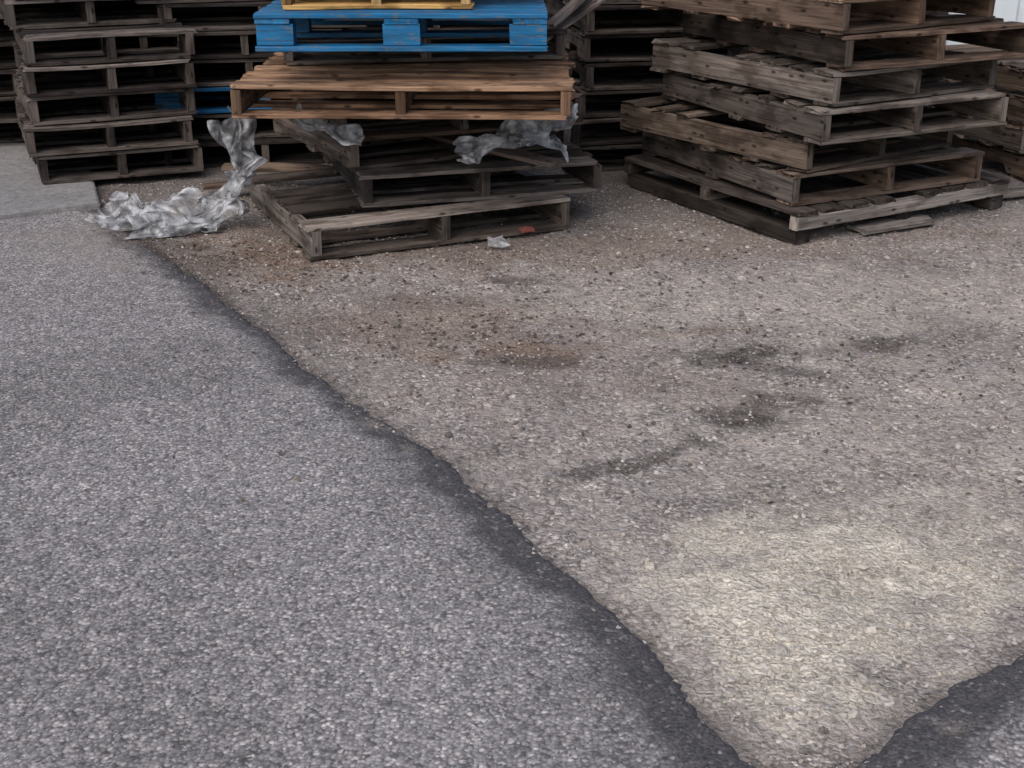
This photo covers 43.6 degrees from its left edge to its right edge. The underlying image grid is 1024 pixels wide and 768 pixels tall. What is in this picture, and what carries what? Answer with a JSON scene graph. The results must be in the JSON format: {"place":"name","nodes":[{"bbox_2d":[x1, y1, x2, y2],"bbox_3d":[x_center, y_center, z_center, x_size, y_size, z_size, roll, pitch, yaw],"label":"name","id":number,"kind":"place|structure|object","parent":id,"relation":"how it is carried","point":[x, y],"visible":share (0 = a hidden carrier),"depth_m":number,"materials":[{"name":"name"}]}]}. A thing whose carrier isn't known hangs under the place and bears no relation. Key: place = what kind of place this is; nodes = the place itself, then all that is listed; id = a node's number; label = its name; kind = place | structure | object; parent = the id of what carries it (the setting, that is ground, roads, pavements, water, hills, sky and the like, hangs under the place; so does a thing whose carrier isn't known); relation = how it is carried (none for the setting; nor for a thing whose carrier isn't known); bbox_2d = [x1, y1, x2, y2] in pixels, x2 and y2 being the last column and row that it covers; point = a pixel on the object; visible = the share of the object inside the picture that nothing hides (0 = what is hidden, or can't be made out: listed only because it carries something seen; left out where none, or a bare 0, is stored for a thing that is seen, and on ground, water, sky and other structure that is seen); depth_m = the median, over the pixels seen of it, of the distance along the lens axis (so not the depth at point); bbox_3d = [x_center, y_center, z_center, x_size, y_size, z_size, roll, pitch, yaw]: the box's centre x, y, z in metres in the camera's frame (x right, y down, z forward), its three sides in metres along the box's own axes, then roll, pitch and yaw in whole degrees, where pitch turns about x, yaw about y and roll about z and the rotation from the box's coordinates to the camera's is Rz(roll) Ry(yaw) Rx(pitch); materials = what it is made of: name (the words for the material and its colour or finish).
{"place":"outdoors","nodes":[
{"label":"outdoors","id":0,"kind":"place"},
{"bbox_2d":[0,143,99,219],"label":"concrete slab","id":1,"kind":"structure","parent":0,"point":[25,191],"depth_m":6.52,"materials":[{"name":"grey concrete"}]},
{"bbox_2d":[32,127,203,184],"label":"wooden pallet","id":2,"kind":"object","parent":1,"relation":"on","point":[121,163],"visible":0.35,"depth_m":6.87,"materials":[{"name":"brown wood"}]},
{"bbox_2d":[14,93,197,157],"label":"wooden pallet","id":3,"kind":"object","parent":2,"relation":"on","point":[179,124],"visible":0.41,"depth_m":6.79,"materials":[{"name":"brown wood"}]},
{"bbox_2d":[10,67,197,125],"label":"wooden pallet","id":4,"kind":"object","parent":3,"relation":"on","point":[108,102],"visible":0.4,"depth_m":6.80,"materials":[{"name":"brown wood"}]},
{"bbox_2d":[9,40,196,97],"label":"wooden pallet","id":5,"kind":"object","parent":4,"relation":"on","point":[180,68],"visible":0.54,"depth_m":6.73,"materials":[{"name":"brown wood"}]},
{"bbox_2d":[13,13,196,66],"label":"wooden pallet","id":6,"kind":"object","parent":5,"relation":"on","point":[104,39],"visible":0.61,"depth_m":6.64,"materials":[{"name":"brown wood"}]},
{"bbox_2d":[0,0,175,29],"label":"wooden pallet","id":7,"kind":"object","parent":6,"relation":"on","point":[92,12],"visible":0.97,"depth_m":6.94,"materials":[{"name":"brown wood"}]},
{"bbox_2d":[34,43,129,48],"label":"wooden pallet","id":8,"kind":"object","parent":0,"point":[77,46],"depth_m":8.40,"materials":[{"name":"brown wood"}]},
{"bbox_2d":[431,41,509,43],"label":"wooden pallet","id":9,"kind":"object","parent":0,"point":[470,42],"visible":0.03,"depth_m":8.61,"materials":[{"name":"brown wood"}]},
{"bbox_2d":[347,25,508,29],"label":"wooden pallet","id":10,"kind":"object","parent":9,"relation":"on","point":[429,27],"visible":0.07,"depth_m":8.13,"materials":[{"name":"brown wood"}]},
{"bbox_2d":[0,209,1023,767],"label":"asphalt pavement","id":11,"kind":"structure","parent":0,"point":[360,593],"depth_m":2.99,"materials":[{"name":"grey asphalt"}]},
{"bbox_2d":[0,103,23,142],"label":"wooden pallet","id":12,"kind":"object","parent":11,"relation":"on","point":[7,136],"visible":0.19,"depth_m":7.80,"materials":[{"name":"brown wood"}]},
{"bbox_2d":[0,74,18,122],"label":"wooden pallet","id":13,"kind":"object","parent":12,"relation":"on","point":[8,114],"visible":0.16,"depth_m":7.60,"materials":[{"name":"brown wood"}]},
{"bbox_2d":[0,69,16,95],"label":"wooden pallet","id":14,"kind":"object","parent":13,"relation":"on","point":[6,90],"visible":0.19,"depth_m":7.46,"materials":[{"name":"brown wood"}]},
{"bbox_2d":[0,40,17,68],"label":"wooden pallet","id":15,"kind":"object","parent":14,"relation":"on","point":[7,58],"visible":0.25,"depth_m":7.55,"materials":[{"name":"brown wood"}]},
{"bbox_2d":[0,19,14,40],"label":"wooden pallet","id":16,"kind":"object","parent":15,"relation":"on","point":[6,32],"visible":0.12,"depth_m":7.58,"materials":[{"name":"brown wood"}]},
{"bbox_2d":[119,203,221,239],"bbox_3d":[-1.561,-0.747,5.856,0.460,0.105,0.186,-5,23,-13],"label":"plastic wrap","id":17,"kind":"object","parent":11,"relation":"on","point":[199,220],"visible":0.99,"depth_m":5.84,"materials":[{"name":"plastic"}]},
{"bbox_2d":[85,106,267,234],"bbox_3d":[-1.554,-1.004,5.853,0.916,0.584,0.317,2,22,4],"label":"plastic wrap","id":18,"kind":"object","parent":11,"relation":"on","point":[240,176],"visible":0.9,"depth_m":5.90,"materials":[{"name":"plastic"}]},
{"bbox_2d":[0,128,1023,767],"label":"gravel ground","id":19,"kind":"structure","parent":0,"point":[584,486],"depth_m":4.05,"materials":[{"name":"beige gravel"}]},
{"bbox_2d":[164,118,325,168],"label":"wooden pallet","id":20,"kind":"object","parent":19,"relation":"on","point":[264,145],"visible":0.2,"depth_m":7.27,"materials":[{"name":"brown wood"}]},
{"bbox_2d":[149,90,292,139],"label":"wooden pallet","id":21,"kind":"object","parent":20,"relation":"on","point":[268,132],"visible":0.15,"depth_m":7.36,"materials":[{"name":"brown wood"}]},
{"bbox_2d":[154,67,271,113],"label":"blue pallet","id":22,"kind":"object","parent":21,"relation":"on","point":[169,100],"visible":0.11,"depth_m":7.06,"materials":[{"name":"paint"}]},
{"bbox_2d":[146,58,267,86],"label":"wooden pallet","id":23,"kind":"object","parent":22,"relation":"on","point":[230,72],"visible":0.14,"depth_m":7.23,"materials":[{"name":"brown wood"}]},
{"bbox_2d":[135,12,347,59],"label":"wooden pallet","id":24,"kind":"object","parent":23,"relation":"on","point":[229,44],"visible":0.21,"depth_m":7.15,"materials":[{"name":"brown wood"}]},
{"bbox_2d":[155,0,366,30],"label":"wooden pallet","id":25,"kind":"object","parent":24,"relation":"on","point":[221,23],"visible":0.45,"depth_m":7.07,"materials":[{"name":"brown wood"}]},
{"bbox_2d":[134,0,259,3],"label":"wooden pallet","id":26,"kind":"object","parent":25,"relation":"on","point":[164,1],"visible":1,"depth_m":6.84,"materials":[{"name":"brown wood"}]},
{"bbox_2d":[202,167,330,189],"bbox_3d":[-1.219,-1.055,6.566,0.734,0.026,0.099,-9,24,-11],"label":"broken board","id":27,"kind":"object","parent":19,"relation":"on","point":[214,185],"visible":0.22,"depth_m":6.48,"materials":[{"name":"brown wood"}]},
{"bbox_2d":[221,162,333,172],"bbox_3d":[-1.206,-1.131,6.711,0.624,0.029,0.098,0,32,-9],"label":"broken board","id":28,"kind":"object","parent":19,"relation":"on","point":[275,167],"visible":0.55,"depth_m":6.69,"materials":[{"name":"brown wood"}]},
{"bbox_2d":[248,167,570,260],"bbox_3d":[-0.518,-0.878,6.144,1.279,0.151,1.085,-10,24,-23],"label":"wooden pallet","id":29,"kind":"object","parent":19,"relation":"on","point":[287,211],"visible":0.66,"depth_m":5.85,"materials":[{"name":"brown wood"}]},
{"bbox_2d":[323,130,601,207],"bbox_3d":[-0.269,-1.105,6.322,1.182,0.151,1.057,-6,23,-16],"label":"wooden pallet","id":30,"kind":"object","parent":29,"relation":"on","point":[584,167],"visible":0.45,"depth_m":5.96,"materials":[{"name":"brown wood"}]},
{"bbox_2d":[272,108,570,170],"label":"wooden pallet","id":31,"kind":"object","parent":30,"relation":"on","point":[332,149],"visible":0.29,"depth_m":6.06,"materials":[{"name":"brown wood"}]},
{"bbox_2d":[292,90,584,139],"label":"wooden pallet","id":32,"kind":"object","parent":31,"relation":"on","point":[460,126],"visible":0.18,"depth_m":5.81,"materials":[{"name":"brown wood"}]},
{"bbox_2d":[230,51,575,119],"bbox_3d":[-0.437,-1.362,5.764,1.455,0.141,1.089,1,22,1],"label":"wooden pallet","id":33,"kind":"object","parent":32,"relation":"on","point":[404,85],"visible":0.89,"depth_m":5.50,"materials":[{"name":"brown wood"}]},
{"bbox_2d":[289,105,363,145],"bbox_3d":[-0.791,-1.103,5.443,0.318,0.174,0.117,-6,23,-15],"label":"plastic wrap","id":34,"kind":"object","parent":33,"relation":"attached to","point":[354,131],"visible":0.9,"depth_m":5.46,"materials":[{"name":"plastic"}]},
{"bbox_2d":[282,29,565,65],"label":"wooden pallet","id":35,"kind":"object","parent":33,"relation":"on","point":[556,49],"visible":0.26,"depth_m":5.89,"materials":[{"name":"brown wood"}]},
{"bbox_2d":[253,0,547,51],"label":"blue pallet","id":36,"kind":"object","parent":35,"relation":"on","point":[279,28],"visible":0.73,"depth_m":5.23,"materials":[{"name":"paint"}]},
{"bbox_2d":[281,0,474,9],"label":"wooden pallet","id":37,"kind":"object","parent":36,"relation":"on","point":[366,4],"visible":1,"depth_m":5.30,"materials":[{"name":"yellow wood"}]},
{"bbox_2d":[547,0,584,28],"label":"broken board","id":38,"kind":"object","parent":35,"relation":"on","point":[564,13],"visible":0.89,"depth_m":5.89,"materials":[{"name":"grey wood"}]},
{"bbox_2d":[547,0,605,41],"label":"broken board","id":39,"kind":"object","parent":35,"relation":"on","point":[585,7],"visible":0.4,"depth_m":6.04,"materials":[{"name":"grey wood"}]},
{"bbox_2d":[453,103,578,163],"bbox_3d":[0.032,-1.106,5.635,0.583,0.248,0.180,-7,23,-17],"label":"plastic wrap","id":40,"kind":"object","parent":33,"relation":"attached to","point":[509,140],"visible":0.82,"depth_m":5.63,"materials":[{"name":"plastic"}]},
{"bbox_2d":[529,122,568,162],"bbox_3d":[0.169,-1.087,5.715,0.193,0.213,0.085,-16,27,-34],"label":"plastic wrap","id":41,"kind":"object","parent":33,"relation":"attached to","point":[551,142],"visible":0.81,"depth_m":5.72,"materials":[{"name":"plastic"}]},
{"bbox_2d":[423,134,563,167],"bbox_3d":[-0.099,-1.084,5.858,0.728,0.027,0.092,19,37,27],"label":"broken board","id":42,"kind":"object","parent":31,"relation":"on","point":[530,157],"visible":0.62,"depth_m":5.78,"materials":[{"name":"brown wood"}]},
{"bbox_2d":[487,235,509,246],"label":"paper litter","id":43,"kind":"object","parent":19,"relation":"on","point":[501,241],"visible":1,"depth_m":5.67,"materials":[{"name":"white paper"}]},
{"bbox_2d":[518,226,535,232],"bbox_3d":[0.069,-0.707,5.861,0.071,0.018,0.045,-10,36,-23],"label":"red wrapper","id":44,"kind":"object","parent":19,"relation":"on","point":[525,229],"visible":1,"depth_m":5.85,"materials":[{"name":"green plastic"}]},
{"bbox_2d":[84,214,1017,506],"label":"leaf litter","id":45,"kind":"object","parent":19,"relation":"on","point":[480,314],"visible":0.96,"depth_m":4.87,"materials":[{"name":"brown plant"}]},
{"bbox_2d":[566,122,648,172],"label":"wooden pallet","id":46,"kind":"object","parent":19,"relation":"on","point":[617,148],"visible":0.11,"depth_m":7.31,"materials":[{"name":"brown wood"}]},
{"bbox_2d":[571,95,688,145],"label":"wooden pallet","id":47,"kind":"object","parent":46,"relation":"on","point":[577,134],"visible":0.14,"depth_m":7.13,"materials":[{"name":"brown wood"}]},
{"bbox_2d":[573,70,710,117],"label":"wooden pallet","id":48,"kind":"object","parent":47,"relation":"on","point":[589,96],"visible":0.13,"depth_m":7.02,"materials":[{"name":"brown wood"}]},
{"bbox_2d":[565,39,723,90],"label":"wooden pallet","id":49,"kind":"object","parent":48,"relation":"on","point":[644,76],"visible":0.27,"depth_m":7.17,"materials":[{"name":"brown wood"}]},
{"bbox_2d":[549,16,755,61],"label":"wooden pallet","id":50,"kind":"object","parent":49,"relation":"on","point":[574,36],"visible":0.29,"depth_m":7.03,"materials":[{"name":"brown wood"}]},
{"bbox_2d":[546,0,725,34],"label":"wooden pallet","id":51,"kind":"object","parent":50,"relation":"on","point":[619,14],"visible":0.3,"depth_m":7.05,"materials":[{"name":"brown wood"}]},
{"bbox_2d":[563,0,640,4],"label":"wooden pallet","id":52,"kind":"object","parent":51,"relation":"on","point":[566,2],"visible":0.27,"depth_m":6.79,"materials":[{"name":"brown wood"}]},
{"bbox_2d":[624,149,1010,244],"bbox_3d":[1.514,-1.032,6.520,1.371,0.157,1.367,-12,25,-28],"label":"wooden pallet","id":53,"kind":"object","parent":19,"relation":"on","point":[987,190],"visible":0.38,"depth_m":6.11,"materials":[{"name":"brown wood"}]},
{"bbox_2d":[642,120,984,205],"bbox_3d":[1.474,-1.171,6.458,1.161,0.151,1.290,-10,25,-24],"label":"wooden pallet","id":54,"kind":"object","parent":53,"relation":"on","point":[964,164],"visible":0.45,"depth_m":6.05,"materials":[{"name":"brown wood"}]},
{"bbox_2d":[620,92,956,172],"bbox_3d":[1.349,-1.309,6.398,1.082,0.152,1.265,-15,27,-33],"label":"wooden pallet","id":55,"kind":"object","parent":54,"relation":"on","point":[793,151],"visible":0.48,"depth_m":6.10,"materials":[{"name":"brown wood"}]},
{"bbox_2d":[661,72,1008,145],"bbox_3d":[1.528,-1.406,6.221,1.114,0.158,1.290,-10,25,-24],"label":"wooden pallet","id":56,"kind":"object","parent":55,"relation":"on","point":[809,120],"visible":0.52,"depth_m":5.84,"materials":[{"name":"brown wood"}]},
{"bbox_2d":[650,37,997,106],"bbox_3d":[1.476,-1.558,6.205,1.057,0.157,1.290,-13,26,-28],"label":"wooden pallet","id":57,"kind":"object","parent":56,"relation":"on","point":[781,75],"visible":0.61,"depth_m":5.90,"materials":[{"name":"brown wood"}]},
{"bbox_2d":[681,11,1023,71],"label":"wooden pallet","id":58,"kind":"object","parent":57,"relation":"on","point":[926,45],"visible":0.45,"depth_m":5.77,"materials":[{"name":"brown wood"}]},
{"bbox_2d":[641,0,995,34],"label":"wooden pallet","id":59,"kind":"object","parent":58,"relation":"on","point":[836,17],"visible":1,"depth_m":5.70,"materials":[{"name":"brown wood"}]},
{"bbox_2d":[846,212,933,234],"bbox_3d":[1.776,-0.749,5.976,0.454,0.026,0.135,-11,28,-26],"label":"broken board","id":60,"kind":"object","parent":19,"relation":"on","point":[886,224],"visible":0.92,"depth_m":5.94,"materials":[{"name":"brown wood"}]},
{"bbox_2d":[946,0,1023,44],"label":"corrugated metal wall","id":61,"kind":"structure","parent":19,"relation":"on","point":[1009,10],"depth_m":9.40,"materials":[{"name":"white metal"}]},
{"bbox_2d":[949,132,1023,180],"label":"wooden pallet","id":62,"kind":"object","parent":19,"relation":"on","point":[1013,162],"visible":0.21,"depth_m":7.04,"materials":[{"name":"brown wood"}]},
{"bbox_2d":[923,105,1023,153],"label":"wooden pallet","id":63,"kind":"object","parent":62,"relation":"on","point":[1009,136],"visible":0.2,"depth_m":6.95,"materials":[{"name":"brown wood"}]},
{"bbox_2d":[942,77,1023,125],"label":"wooden pallet","id":64,"kind":"object","parent":63,"relation":"on","point":[1015,112],"visible":0.18,"depth_m":6.83,"materials":[{"name":"brown wood"}]},
{"bbox_2d":[945,44,1023,94],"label":"wooden pallet","id":65,"kind":"object","parent":64,"relation":"on","point":[1009,73],"visible":0.45,"depth_m":6.90,"materials":[{"name":"brown wood"}]},
{"bbox_2d":[1003,186,1023,198],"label":"broken board","id":66,"kind":"object","parent":19,"relation":"on","point":[1016,191],"visible":0.34,"depth_m":6.48,"materials":[{"name":"grey wood"}]}
]}

